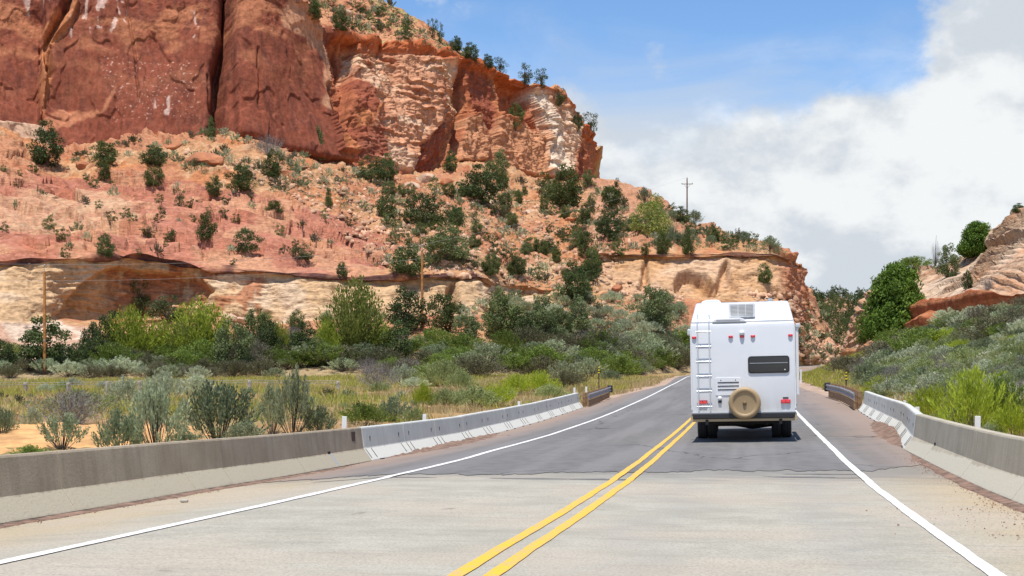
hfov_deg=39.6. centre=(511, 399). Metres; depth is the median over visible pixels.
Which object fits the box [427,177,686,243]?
power line
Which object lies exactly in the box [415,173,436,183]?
boulder
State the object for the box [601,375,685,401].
shoulder
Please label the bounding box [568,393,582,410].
concrete barrier
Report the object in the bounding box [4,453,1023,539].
grit
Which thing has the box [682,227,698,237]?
sagebrush
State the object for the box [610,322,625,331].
sagebrush
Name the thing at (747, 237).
hill shrub
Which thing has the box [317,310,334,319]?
sagebrush
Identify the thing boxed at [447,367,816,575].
yellow road line
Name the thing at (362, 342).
brush shrub
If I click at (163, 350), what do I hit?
brush shrub
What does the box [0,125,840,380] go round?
hillside
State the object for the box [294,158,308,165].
hill shrub
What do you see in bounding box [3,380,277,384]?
wire fence
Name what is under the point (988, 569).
white road line
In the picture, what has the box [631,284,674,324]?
juniper tree
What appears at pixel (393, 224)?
hill bush
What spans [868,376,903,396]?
sagebrush
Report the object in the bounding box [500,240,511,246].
hill shrub
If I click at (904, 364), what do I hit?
sagebrush
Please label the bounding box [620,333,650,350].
sagebrush
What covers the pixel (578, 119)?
juniper tree
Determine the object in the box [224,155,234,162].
hill shrub
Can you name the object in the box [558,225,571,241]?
hill bush
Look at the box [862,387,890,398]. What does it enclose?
rabbitbrush
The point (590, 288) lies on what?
juniper tree
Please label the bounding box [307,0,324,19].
juniper tree
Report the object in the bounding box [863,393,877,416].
concrete barrier
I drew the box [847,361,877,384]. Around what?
sagebrush
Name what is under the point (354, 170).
hill shrub
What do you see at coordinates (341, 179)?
hill shrub
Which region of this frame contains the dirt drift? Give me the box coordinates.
[0,421,1023,528]
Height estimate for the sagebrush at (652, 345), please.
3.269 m
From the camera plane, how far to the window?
33.55 m
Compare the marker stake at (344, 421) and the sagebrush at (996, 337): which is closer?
the marker stake at (344, 421)
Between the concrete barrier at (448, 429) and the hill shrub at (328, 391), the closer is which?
the concrete barrier at (448, 429)
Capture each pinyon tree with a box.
[130,277,150,315]
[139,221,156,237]
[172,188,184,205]
[427,18,437,38]
[436,24,443,42]
[494,56,509,76]
[517,62,532,85]
[533,68,547,87]
[554,86,566,106]
[582,111,598,137]
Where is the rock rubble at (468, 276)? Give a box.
[183,147,838,363]
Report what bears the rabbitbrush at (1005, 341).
on the ground at (259, 423)
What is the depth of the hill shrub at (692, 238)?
215.75 m
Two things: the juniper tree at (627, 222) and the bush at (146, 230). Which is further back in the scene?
the juniper tree at (627, 222)
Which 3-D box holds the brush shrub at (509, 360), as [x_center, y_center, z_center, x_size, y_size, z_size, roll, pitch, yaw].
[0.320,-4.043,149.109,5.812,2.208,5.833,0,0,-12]
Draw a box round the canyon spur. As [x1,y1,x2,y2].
[807,287,841,346]
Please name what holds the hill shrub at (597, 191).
on the hillside
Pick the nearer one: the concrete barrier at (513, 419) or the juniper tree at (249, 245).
the concrete barrier at (513, 419)
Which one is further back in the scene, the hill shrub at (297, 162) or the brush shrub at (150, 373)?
the hill shrub at (297, 162)
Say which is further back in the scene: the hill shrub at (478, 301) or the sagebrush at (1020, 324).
the hill shrub at (478, 301)
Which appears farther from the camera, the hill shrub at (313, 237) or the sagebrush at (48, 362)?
the hill shrub at (313, 237)
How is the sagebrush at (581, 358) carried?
on the hillside
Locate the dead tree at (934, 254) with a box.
[931,241,939,266]
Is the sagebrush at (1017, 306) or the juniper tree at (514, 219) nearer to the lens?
the sagebrush at (1017, 306)
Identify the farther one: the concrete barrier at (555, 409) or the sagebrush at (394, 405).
the concrete barrier at (555, 409)
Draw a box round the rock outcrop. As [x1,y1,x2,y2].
[839,207,1023,356]
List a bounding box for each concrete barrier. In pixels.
[360,423,411,460]
[401,419,440,450]
[433,416,467,443]
[459,412,489,437]
[482,409,510,433]
[500,406,525,429]
[517,403,540,424]
[533,400,552,420]
[546,397,564,416]
[559,395,573,413]
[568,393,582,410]
[858,391,871,412]
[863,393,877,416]
[869,395,887,420]
[877,398,894,422]
[886,400,907,428]
[896,404,915,436]
[900,409,922,448]
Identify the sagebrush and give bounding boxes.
[0,353,29,364]
[0,360,21,372]
[0,407,21,433]
[20,406,44,423]
[29,358,62,374]
[37,383,55,391]
[37,410,90,449]
[48,358,84,377]
[55,355,70,364]
[62,377,84,383]
[65,362,87,374]
[78,358,102,368]
[86,358,111,368]
[91,406,142,446]
[94,380,116,388]
[97,355,141,374]
[101,374,143,403]
[120,369,190,443]
[126,360,150,369]
[130,366,153,376]
[138,354,170,365]
[148,370,186,398]
[156,364,187,377]
[162,428,205,441]
[163,378,271,438]
[169,362,188,369]
[178,373,214,398]
[184,365,212,376]
[220,417,266,437]
[257,380,287,433]
[260,367,287,376]
[266,364,316,432]
[276,358,297,368]
[288,342,339,358]
[301,403,337,430]
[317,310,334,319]
[321,357,358,371]
[345,342,395,364]
[375,395,412,421]
[385,363,421,383]
[398,377,431,387]
[409,335,432,347]
[418,343,451,355]
[434,339,451,347]
[448,350,493,372]
[455,340,517,360]
[496,301,519,310]
[510,295,528,304]
[517,300,531,310]
[517,341,546,352]
[524,300,541,309]
[534,338,578,355]
[542,360,583,378]
[545,303,568,311]
[550,291,558,298]
[554,294,572,307]
[562,350,587,358]
[565,357,608,376]
[567,356,584,363]
[578,305,598,314]
[590,318,604,328]
[597,307,612,317]
[597,344,627,355]
[597,369,622,379]
[598,290,623,302]
[600,304,616,312]
[602,336,629,349]
[603,318,616,328]
[609,308,631,319]
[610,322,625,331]
[615,317,638,329]
[619,328,664,344]
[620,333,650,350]
[626,311,648,321]
[630,293,644,301]
[634,187,652,201]
[634,298,649,306]
[635,320,656,332]
[635,358,655,374]
[639,340,679,363]
[642,333,671,346]
[646,320,665,333]
[662,291,677,304]
[664,233,676,244]
[664,337,687,351]
[665,227,678,236]
[667,209,678,219]
[667,304,679,312]
[673,232,682,241]
[673,301,690,315]
[680,324,689,332]
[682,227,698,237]
[689,210,704,222]
[704,235,716,244]
[738,231,748,238]
[757,236,780,249]
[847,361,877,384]
[857,365,900,386]
[861,350,879,365]
[864,348,897,365]
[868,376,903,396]
[876,351,896,365]
[883,362,908,371]
[885,349,912,360]
[888,372,911,385]
[891,380,914,393]
[895,342,927,359]
[898,366,929,381]
[903,371,948,392]
[905,357,929,365]
[908,386,933,397]
[917,324,939,333]
[923,344,953,359]
[927,307,958,322]
[934,383,955,396]
[936,311,961,325]
[940,322,969,332]
[945,311,972,325]
[946,344,968,356]
[951,372,974,393]
[955,355,983,368]
[956,327,981,342]
[957,304,988,317]
[964,339,980,348]
[966,359,987,370]
[969,337,997,350]
[970,359,996,373]
[974,375,1015,390]
[977,343,1008,358]
[980,341,998,354]
[981,420,1004,432]
[986,301,1014,314]
[987,352,1022,361]
[989,308,1007,318]
[989,333,1006,340]
[989,361,1023,374]
[995,322,1016,334]
[1000,304,1023,316]
[1002,332,1023,344]
[1002,367,1023,383]
[1004,327,1023,336]
[1006,318,1023,331]
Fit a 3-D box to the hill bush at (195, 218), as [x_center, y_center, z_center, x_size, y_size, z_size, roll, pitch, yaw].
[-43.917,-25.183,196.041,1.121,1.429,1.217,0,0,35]
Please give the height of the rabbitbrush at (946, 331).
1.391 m
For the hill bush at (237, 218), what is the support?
on the hillside
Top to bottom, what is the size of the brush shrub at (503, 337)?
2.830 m
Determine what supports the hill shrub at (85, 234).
on the hillside
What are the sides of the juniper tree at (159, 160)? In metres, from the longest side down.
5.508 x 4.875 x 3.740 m
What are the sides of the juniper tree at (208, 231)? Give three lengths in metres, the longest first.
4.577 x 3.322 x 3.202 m
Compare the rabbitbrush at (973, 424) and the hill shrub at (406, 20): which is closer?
the rabbitbrush at (973, 424)
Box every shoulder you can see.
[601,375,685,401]
[799,372,862,405]
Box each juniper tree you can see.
[0,339,18,369]
[15,315,75,367]
[25,119,65,166]
[60,342,89,363]
[77,321,107,359]
[87,140,120,165]
[89,309,126,347]
[94,161,110,180]
[94,232,116,259]
[137,144,169,165]
[142,166,164,186]
[144,294,185,322]
[194,211,217,240]
[205,174,222,196]
[207,116,215,136]
[207,319,256,366]
[222,163,255,191]
[231,228,264,252]
[241,306,274,337]
[254,319,285,353]
[262,148,284,177]
[264,199,283,211]
[285,309,305,328]
[287,320,318,347]
[289,243,314,259]
[301,336,327,366]
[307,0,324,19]
[316,124,326,162]
[325,187,332,206]
[330,8,349,30]
[336,261,349,276]
[355,155,391,181]
[374,190,397,216]
[377,319,414,358]
[378,152,398,180]
[380,180,396,194]
[384,285,430,333]
[389,243,431,276]
[396,183,405,194]
[399,191,450,225]
[414,218,423,224]
[414,222,427,234]
[420,224,473,261]
[425,291,463,331]
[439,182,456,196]
[441,151,457,171]
[446,204,465,225]
[451,313,487,337]
[452,35,462,51]
[455,163,505,203]
[457,186,465,196]
[460,41,478,62]
[469,233,483,247]
[470,219,482,233]
[480,261,487,270]
[481,288,533,337]
[483,53,493,69]
[483,147,510,181]
[483,253,500,276]
[496,174,509,189]
[496,192,512,208]
[505,211,518,227]
[506,254,527,276]
[508,103,525,130]
[513,190,523,203]
[513,311,542,343]
[519,242,533,255]
[521,187,527,194]
[523,236,539,251]
[529,292,565,338]
[537,239,548,254]
[539,199,548,210]
[545,163,582,206]
[546,177,560,196]
[549,248,561,261]
[553,308,572,333]
[555,260,590,301]
[557,205,572,218]
[560,267,568,275]
[564,293,591,333]
[565,319,573,339]
[568,231,583,246]
[571,225,583,232]
[573,112,583,131]
[576,229,593,257]
[578,202,595,224]
[579,281,592,293]
[580,168,597,186]
[581,247,602,276]
[586,194,596,203]
[593,208,623,240]
[601,185,623,207]
[620,217,635,231]
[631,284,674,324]
[640,243,650,254]
[655,229,672,253]
[673,205,689,221]
[681,223,695,254]
[706,226,722,241]
[756,262,772,283]
[932,243,960,276]
[961,269,973,289]
[1011,203,1023,213]
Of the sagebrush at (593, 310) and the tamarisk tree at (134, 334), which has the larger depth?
the sagebrush at (593, 310)
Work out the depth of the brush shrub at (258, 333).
150.80 m
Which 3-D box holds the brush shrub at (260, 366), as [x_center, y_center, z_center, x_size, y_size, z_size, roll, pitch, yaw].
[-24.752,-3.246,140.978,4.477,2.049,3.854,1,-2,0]
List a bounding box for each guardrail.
[582,385,612,406]
[824,382,861,409]
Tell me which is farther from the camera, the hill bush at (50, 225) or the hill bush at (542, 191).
the hill bush at (542, 191)
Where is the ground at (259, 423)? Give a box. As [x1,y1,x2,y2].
[0,373,1015,454]
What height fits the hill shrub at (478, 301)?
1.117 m
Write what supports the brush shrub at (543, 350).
on the hillside
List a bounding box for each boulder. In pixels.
[76,161,87,169]
[163,142,182,150]
[186,151,223,164]
[222,313,236,321]
[237,317,249,323]
[281,170,301,183]
[403,181,419,188]
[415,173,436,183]
[439,178,454,185]
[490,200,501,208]
[495,232,502,239]
[565,217,575,221]
[611,284,622,291]
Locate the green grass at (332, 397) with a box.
[0,373,658,422]
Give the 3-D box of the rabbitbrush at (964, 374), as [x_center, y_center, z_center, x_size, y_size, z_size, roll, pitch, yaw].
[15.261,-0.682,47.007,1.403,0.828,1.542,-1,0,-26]
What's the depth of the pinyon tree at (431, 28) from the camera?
306.80 m
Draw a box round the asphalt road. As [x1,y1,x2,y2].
[268,365,921,481]
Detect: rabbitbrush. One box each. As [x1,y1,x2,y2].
[39,388,131,409]
[51,380,74,390]
[335,402,348,409]
[364,382,392,392]
[396,407,429,421]
[410,356,472,387]
[410,380,436,406]
[419,386,467,407]
[439,369,479,388]
[448,386,506,407]
[475,382,517,404]
[500,372,531,395]
[519,368,561,391]
[533,382,570,396]
[861,377,881,391]
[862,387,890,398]
[870,371,899,388]
[874,355,903,366]
[886,356,913,368]
[899,357,941,373]
[899,374,921,389]
[902,365,920,373]
[902,383,960,415]
[911,338,934,349]
[911,366,954,387]
[912,350,929,357]
[920,351,939,362]
[921,327,953,341]
[924,338,955,352]
[925,364,1021,427]
[931,407,974,425]
[933,367,967,386]
[936,365,957,377]
[937,328,963,343]
[940,344,980,362]
[942,356,971,371]
[943,338,973,347]
[950,368,983,383]
[967,347,991,358]
[980,370,1017,384]
[982,352,1023,372]
[984,347,1023,359]
[985,401,1023,435]
[989,338,1023,355]
[991,336,1021,349]
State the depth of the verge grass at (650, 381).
107.49 m
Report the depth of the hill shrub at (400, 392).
76.48 m
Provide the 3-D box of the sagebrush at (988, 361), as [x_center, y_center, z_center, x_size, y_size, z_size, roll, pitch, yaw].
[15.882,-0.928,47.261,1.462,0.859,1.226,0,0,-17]
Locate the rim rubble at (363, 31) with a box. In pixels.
[296,0,426,39]
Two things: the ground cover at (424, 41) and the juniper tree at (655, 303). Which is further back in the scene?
the ground cover at (424, 41)
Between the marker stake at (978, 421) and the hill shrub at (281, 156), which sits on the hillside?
the hill shrub at (281, 156)
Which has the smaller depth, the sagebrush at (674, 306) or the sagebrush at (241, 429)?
the sagebrush at (241, 429)
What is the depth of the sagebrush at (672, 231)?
217.79 m
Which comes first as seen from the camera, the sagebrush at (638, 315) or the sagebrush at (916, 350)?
the sagebrush at (916, 350)
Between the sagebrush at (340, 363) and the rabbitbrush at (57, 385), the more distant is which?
the sagebrush at (340, 363)
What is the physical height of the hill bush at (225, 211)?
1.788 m
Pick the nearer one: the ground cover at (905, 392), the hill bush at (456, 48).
the ground cover at (905, 392)
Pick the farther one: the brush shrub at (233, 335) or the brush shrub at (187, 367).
the brush shrub at (233, 335)
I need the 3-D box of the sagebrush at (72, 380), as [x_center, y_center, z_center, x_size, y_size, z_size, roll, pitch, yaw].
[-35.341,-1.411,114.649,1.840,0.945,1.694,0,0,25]
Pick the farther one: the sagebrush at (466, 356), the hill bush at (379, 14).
the hill bush at (379, 14)
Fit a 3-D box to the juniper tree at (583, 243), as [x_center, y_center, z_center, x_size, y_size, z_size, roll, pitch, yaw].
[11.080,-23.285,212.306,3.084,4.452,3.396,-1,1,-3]
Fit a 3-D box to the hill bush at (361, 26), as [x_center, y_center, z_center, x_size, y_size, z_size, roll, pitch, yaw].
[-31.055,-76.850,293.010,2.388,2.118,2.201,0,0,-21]
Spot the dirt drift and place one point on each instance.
(888, 433)
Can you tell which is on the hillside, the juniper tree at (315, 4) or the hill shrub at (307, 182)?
the hill shrub at (307, 182)
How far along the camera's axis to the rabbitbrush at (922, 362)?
63.68 m
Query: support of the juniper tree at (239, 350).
on the hillside
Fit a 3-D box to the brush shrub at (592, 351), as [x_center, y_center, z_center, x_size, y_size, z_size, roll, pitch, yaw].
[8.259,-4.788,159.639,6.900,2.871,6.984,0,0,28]
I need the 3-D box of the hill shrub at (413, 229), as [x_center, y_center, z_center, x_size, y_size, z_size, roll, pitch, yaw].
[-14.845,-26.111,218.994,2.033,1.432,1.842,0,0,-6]
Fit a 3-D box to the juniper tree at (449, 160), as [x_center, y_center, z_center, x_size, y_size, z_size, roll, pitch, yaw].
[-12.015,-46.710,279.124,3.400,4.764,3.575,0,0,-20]
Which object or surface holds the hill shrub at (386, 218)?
on the hillside
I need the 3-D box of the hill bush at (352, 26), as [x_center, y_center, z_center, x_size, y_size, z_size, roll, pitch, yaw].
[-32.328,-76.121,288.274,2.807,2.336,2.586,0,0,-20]
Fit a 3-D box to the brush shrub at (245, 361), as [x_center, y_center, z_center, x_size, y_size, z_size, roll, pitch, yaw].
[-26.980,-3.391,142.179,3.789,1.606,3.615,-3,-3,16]
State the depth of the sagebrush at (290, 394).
44.98 m
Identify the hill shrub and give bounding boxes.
[9,393,25,402]
[37,188,48,194]
[65,241,73,246]
[68,221,83,229]
[71,156,79,161]
[77,194,90,203]
[78,148,90,155]
[81,231,91,239]
[106,187,120,195]
[117,140,129,146]
[127,134,142,142]
[150,141,161,147]
[150,242,163,253]
[169,154,184,161]
[180,160,197,167]
[184,129,196,136]
[196,126,212,135]
[217,127,233,135]
[219,143,231,150]
[219,148,232,155]
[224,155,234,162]
[225,243,235,251]
[227,188,237,195]
[230,132,241,141]
[241,156,251,162]
[242,135,254,142]
[247,201,256,207]
[252,159,264,167]
[269,177,286,186]
[273,148,287,157]
[275,153,288,160]
[288,151,300,157]
[288,171,299,179]
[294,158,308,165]
[295,177,311,185]
[297,219,305,225]
[299,151,310,156]
[309,231,321,242]
[318,387,333,396]
[319,176,329,182]
[324,168,334,175]
[334,176,343,181]
[337,388,357,395]
[348,166,360,174]
[349,13,361,20]
[356,200,369,207]
[363,22,372,29]
[366,188,376,194]
[367,5,379,12]
[372,21,385,30]
[372,176,380,183]
[379,214,393,222]
[380,254,392,263]
[387,0,396,5]
[389,15,398,22]
[392,194,405,202]
[394,390,408,398]
[399,16,414,24]
[405,399,423,406]
[410,226,419,234]
[410,244,425,251]
[428,255,439,262]
[430,187,443,194]
[453,197,465,203]
[454,307,475,317]
[466,260,477,266]
[469,201,480,208]
[469,304,479,311]
[474,297,487,304]
[497,217,506,222]
[498,189,512,197]
[498,207,505,217]
[500,224,512,231]
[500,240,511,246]
[502,204,511,213]
[507,288,525,297]
[514,227,529,235]
[515,175,527,184]
[519,267,536,276]
[535,262,551,270]
[540,209,549,214]
[540,271,553,280]
[552,283,563,290]
[554,227,568,236]
[583,219,594,225]
[586,200,599,210]
[587,296,597,304]
[589,185,604,195]
[591,241,606,247]
[591,301,602,309]
[591,310,607,319]
[607,326,621,334]
[615,232,628,238]
[619,198,628,206]
[624,303,635,309]
[628,241,640,248]
[646,238,659,244]
[650,231,658,238]
[658,326,680,335]
[672,310,680,319]
[690,234,699,241]
[698,224,713,235]
[723,231,735,238]
[735,227,742,238]
[739,232,751,242]
[810,329,820,337]
[818,332,827,339]
[820,309,829,317]
[823,342,834,349]
[826,347,836,353]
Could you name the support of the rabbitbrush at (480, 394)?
on the ground at (259, 423)
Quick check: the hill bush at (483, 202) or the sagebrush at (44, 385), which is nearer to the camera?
the sagebrush at (44, 385)
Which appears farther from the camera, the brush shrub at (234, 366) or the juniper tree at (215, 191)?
the juniper tree at (215, 191)
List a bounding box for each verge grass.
[392,373,685,399]
[799,327,1023,399]
[818,302,1023,436]
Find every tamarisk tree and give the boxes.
[96,303,166,352]
[141,318,175,353]
[154,292,234,348]
[165,321,197,351]
[273,320,291,349]
[312,314,341,346]
[313,275,392,347]
[367,317,395,353]
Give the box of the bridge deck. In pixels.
[0,464,1023,575]
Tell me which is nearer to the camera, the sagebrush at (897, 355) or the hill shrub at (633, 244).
the sagebrush at (897, 355)
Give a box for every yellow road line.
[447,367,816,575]
[483,368,802,575]
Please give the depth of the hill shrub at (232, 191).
208.07 m
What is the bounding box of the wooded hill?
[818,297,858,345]
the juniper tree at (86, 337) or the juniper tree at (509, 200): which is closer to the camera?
the juniper tree at (86, 337)
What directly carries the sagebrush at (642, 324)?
on the hillside
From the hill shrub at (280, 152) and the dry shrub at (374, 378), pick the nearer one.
the dry shrub at (374, 378)
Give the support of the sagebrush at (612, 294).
on the hillside
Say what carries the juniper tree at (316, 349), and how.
on the hillside
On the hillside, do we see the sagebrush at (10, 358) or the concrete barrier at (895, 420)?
the sagebrush at (10, 358)
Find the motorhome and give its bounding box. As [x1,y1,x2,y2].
[687,298,799,437]
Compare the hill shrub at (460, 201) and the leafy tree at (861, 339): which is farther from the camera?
the hill shrub at (460, 201)
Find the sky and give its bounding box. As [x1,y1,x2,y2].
[385,0,1023,300]
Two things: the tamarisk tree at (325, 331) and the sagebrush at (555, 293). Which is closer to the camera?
the tamarisk tree at (325, 331)
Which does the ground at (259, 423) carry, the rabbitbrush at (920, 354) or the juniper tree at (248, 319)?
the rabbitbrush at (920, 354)
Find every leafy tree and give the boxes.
[254,311,276,327]
[629,192,673,237]
[852,312,866,344]
[859,259,925,341]
[955,220,991,258]
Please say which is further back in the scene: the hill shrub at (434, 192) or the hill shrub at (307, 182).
the hill shrub at (434, 192)
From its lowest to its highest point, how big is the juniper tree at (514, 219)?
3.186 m
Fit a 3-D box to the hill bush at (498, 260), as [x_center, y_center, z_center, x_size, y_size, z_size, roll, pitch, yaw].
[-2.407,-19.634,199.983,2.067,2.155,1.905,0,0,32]
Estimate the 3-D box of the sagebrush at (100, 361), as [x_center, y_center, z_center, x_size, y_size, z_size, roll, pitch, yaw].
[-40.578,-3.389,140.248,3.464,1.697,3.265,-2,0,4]
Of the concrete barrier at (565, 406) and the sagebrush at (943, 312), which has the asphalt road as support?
the concrete barrier at (565, 406)
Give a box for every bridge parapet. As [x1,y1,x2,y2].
[0,427,371,523]
[904,414,1023,504]
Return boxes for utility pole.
[42,264,46,374]
[421,244,423,328]
[686,178,692,212]
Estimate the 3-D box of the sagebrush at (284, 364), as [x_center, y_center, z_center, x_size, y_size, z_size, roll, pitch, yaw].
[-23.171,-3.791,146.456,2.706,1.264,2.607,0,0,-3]
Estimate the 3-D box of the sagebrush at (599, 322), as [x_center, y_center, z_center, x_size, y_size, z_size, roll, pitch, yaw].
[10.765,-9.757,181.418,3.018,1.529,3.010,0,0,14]
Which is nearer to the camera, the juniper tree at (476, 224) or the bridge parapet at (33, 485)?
the bridge parapet at (33, 485)
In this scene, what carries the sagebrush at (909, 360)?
on the ground at (259, 423)
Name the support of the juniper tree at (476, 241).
on the hillside
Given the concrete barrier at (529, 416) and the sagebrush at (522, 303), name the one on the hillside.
the sagebrush at (522, 303)
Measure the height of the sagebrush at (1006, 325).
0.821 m
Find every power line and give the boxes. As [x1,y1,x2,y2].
[0,280,29,280]
[45,245,414,264]
[85,258,420,280]
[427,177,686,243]
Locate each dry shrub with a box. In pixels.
[14,386,129,423]
[246,134,289,154]
[284,325,300,334]
[347,355,380,372]
[354,358,401,386]
[490,358,512,369]
[571,326,634,344]
[845,354,878,373]
[867,365,902,390]
[870,362,902,376]
[925,359,968,370]
[927,350,956,365]
[977,361,1011,376]
[979,279,995,290]
[993,354,1023,367]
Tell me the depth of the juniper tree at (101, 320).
148.03 m
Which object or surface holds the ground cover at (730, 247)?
on the hillside
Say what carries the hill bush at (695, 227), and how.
on the hillside
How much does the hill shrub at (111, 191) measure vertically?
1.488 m
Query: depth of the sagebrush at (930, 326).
99.08 m
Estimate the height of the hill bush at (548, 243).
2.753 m
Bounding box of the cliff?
[0,0,602,181]
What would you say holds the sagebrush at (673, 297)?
on the hillside
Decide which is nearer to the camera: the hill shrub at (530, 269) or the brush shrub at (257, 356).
the brush shrub at (257, 356)
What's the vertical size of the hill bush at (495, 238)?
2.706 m
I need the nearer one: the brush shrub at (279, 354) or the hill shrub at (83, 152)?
the brush shrub at (279, 354)
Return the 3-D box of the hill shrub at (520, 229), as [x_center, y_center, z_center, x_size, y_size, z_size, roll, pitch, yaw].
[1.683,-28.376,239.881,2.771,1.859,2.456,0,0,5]
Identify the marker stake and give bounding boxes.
[342,416,346,427]
[975,416,980,427]
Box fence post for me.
[66,383,70,390]
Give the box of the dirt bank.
[0,422,303,453]
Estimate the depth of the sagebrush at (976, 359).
54.91 m
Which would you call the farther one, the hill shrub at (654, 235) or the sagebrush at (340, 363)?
the hill shrub at (654, 235)
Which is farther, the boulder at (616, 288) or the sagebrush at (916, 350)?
the boulder at (616, 288)
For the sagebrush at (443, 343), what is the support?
on the hillside
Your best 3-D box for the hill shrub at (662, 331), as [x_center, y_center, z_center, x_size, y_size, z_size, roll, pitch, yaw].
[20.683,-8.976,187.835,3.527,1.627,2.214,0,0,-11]
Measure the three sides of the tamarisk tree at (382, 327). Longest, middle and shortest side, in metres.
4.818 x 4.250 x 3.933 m
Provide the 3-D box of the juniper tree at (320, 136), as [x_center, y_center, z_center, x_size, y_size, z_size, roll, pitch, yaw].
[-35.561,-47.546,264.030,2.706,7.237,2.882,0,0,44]
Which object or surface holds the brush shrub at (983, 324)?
on the ground at (259, 423)
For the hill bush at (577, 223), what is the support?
on the hillside
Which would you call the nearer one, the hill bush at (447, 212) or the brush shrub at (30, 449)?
the brush shrub at (30, 449)
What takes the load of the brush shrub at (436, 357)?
on the hillside
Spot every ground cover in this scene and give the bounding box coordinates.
[179,151,656,290]
[308,0,461,54]
[482,197,786,337]
[865,333,1023,404]
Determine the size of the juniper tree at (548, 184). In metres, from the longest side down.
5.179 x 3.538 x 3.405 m
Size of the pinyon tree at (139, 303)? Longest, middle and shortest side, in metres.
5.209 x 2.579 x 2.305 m
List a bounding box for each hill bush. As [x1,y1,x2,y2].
[0,221,9,230]
[27,162,38,172]
[41,216,56,229]
[55,226,70,240]
[60,245,70,257]
[85,175,99,187]
[95,200,103,207]
[106,208,116,221]
[119,208,130,217]
[127,213,137,220]
[153,211,165,220]
[154,192,163,201]
[157,205,165,213]
[163,228,175,240]
[186,199,197,207]
[189,212,196,221]
[218,208,228,217]
[230,212,239,222]
[274,223,284,235]
[278,245,289,253]
[320,208,329,219]
[344,214,358,225]
[346,20,357,29]
[349,0,361,10]
[357,22,367,30]
[375,6,387,16]
[382,17,390,27]
[382,209,401,227]
[386,230,398,244]
[390,9,399,17]
[396,24,408,34]
[398,228,412,243]
[400,210,411,223]
[401,30,412,39]
[402,18,413,29]
[403,186,417,199]
[405,182,415,190]
[426,212,443,229]
[427,175,441,189]
[440,209,450,220]
[443,212,455,225]
[448,41,460,49]
[468,211,477,219]
[474,188,486,204]
[481,232,490,239]
[484,196,497,213]
[487,232,499,246]
[488,252,501,264]
[497,244,510,259]
[510,247,519,257]
[531,265,543,279]
[535,170,549,187]
[536,177,549,192]
[538,184,549,201]
[545,222,553,232]
[547,204,557,214]
[547,238,560,251]
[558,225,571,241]
[570,218,580,228]
[585,265,602,281]
[607,236,619,247]
[610,205,620,213]
[611,238,628,256]
[664,202,677,211]
[682,214,693,224]
[687,221,701,233]
[718,229,727,241]
[720,237,735,248]
[728,231,739,242]
[745,232,758,244]
[831,333,841,342]
[841,320,848,330]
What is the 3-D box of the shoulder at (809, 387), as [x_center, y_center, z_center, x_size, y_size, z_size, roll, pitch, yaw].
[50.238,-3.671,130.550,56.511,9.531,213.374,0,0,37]
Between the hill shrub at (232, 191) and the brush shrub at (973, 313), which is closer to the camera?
the brush shrub at (973, 313)
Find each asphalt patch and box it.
[504,478,563,478]
[574,478,623,479]
[763,476,819,476]
[785,477,834,477]
[816,474,856,474]
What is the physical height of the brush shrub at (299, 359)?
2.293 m
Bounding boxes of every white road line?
[0,366,800,563]
[795,370,1005,575]
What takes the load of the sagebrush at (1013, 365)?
on the ground at (259, 423)
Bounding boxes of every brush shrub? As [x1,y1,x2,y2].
[0,341,24,357]
[0,363,26,377]
[8,444,50,453]
[11,358,39,371]
[76,364,106,377]
[85,340,143,364]
[101,363,127,376]
[123,347,147,365]
[130,349,163,360]
[133,354,161,368]
[139,368,160,377]
[144,361,179,373]
[146,342,178,356]
[150,356,188,370]
[159,347,213,367]
[164,336,221,366]
[175,364,205,377]
[189,332,232,353]
[191,358,220,369]
[202,366,228,377]
[206,363,223,372]
[211,332,260,353]
[213,358,256,377]
[228,338,277,361]
[231,327,286,347]
[233,360,255,371]
[242,351,274,365]
[245,358,283,375]
[258,346,290,366]
[266,341,286,349]
[274,344,299,356]
[277,348,321,367]
[295,341,360,365]
[312,344,375,365]
[338,402,396,425]
[341,339,378,349]
[355,345,411,365]
[373,356,401,368]
[373,357,431,378]
[397,338,427,355]
[405,349,442,364]
[409,364,436,377]
[410,327,450,345]
[418,352,462,369]
[423,332,490,351]
[440,344,484,359]
[451,354,512,375]
[480,328,529,349]
[492,342,526,357]
[495,352,539,370]
[507,324,559,348]
[509,342,571,368]
[511,351,539,364]
[516,354,559,374]
[539,352,575,367]
[547,333,575,344]
[548,369,584,386]
[554,357,587,372]
[559,332,607,349]
[559,344,584,355]
[562,372,589,383]
[566,345,616,359]
[567,336,612,349]
[581,328,624,346]
[587,355,610,373]
[595,333,632,345]
[599,354,645,375]
[603,343,638,360]
[608,347,646,360]
[622,362,640,376]
[626,348,662,365]
[628,347,656,356]
[644,355,665,371]
[647,345,682,370]
[654,333,680,345]
[658,331,684,344]
[664,329,689,343]
[667,344,690,368]
[817,355,853,370]
[833,353,862,369]
[845,339,905,361]
[846,360,859,372]
[873,325,901,347]
[881,325,944,351]
[890,325,919,344]
[894,255,938,268]
[928,317,945,326]
[942,319,969,328]
[949,313,1021,339]
[956,317,979,328]
[962,305,991,317]
[976,306,1000,318]
[979,323,1010,336]
[980,372,1023,422]
[988,306,1023,322]
[1008,294,1023,306]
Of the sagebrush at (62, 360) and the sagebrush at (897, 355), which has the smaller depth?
the sagebrush at (897, 355)
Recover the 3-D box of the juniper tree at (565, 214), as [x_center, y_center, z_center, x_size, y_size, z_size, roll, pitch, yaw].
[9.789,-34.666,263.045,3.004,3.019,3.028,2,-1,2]
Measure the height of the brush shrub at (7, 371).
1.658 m
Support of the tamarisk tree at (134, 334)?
on the hillside
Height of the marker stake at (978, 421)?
1.400 m
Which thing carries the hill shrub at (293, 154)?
on the hillside
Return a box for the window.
[748,355,789,372]
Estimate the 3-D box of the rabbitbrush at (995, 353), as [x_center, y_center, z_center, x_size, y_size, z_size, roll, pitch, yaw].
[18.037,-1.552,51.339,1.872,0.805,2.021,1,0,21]

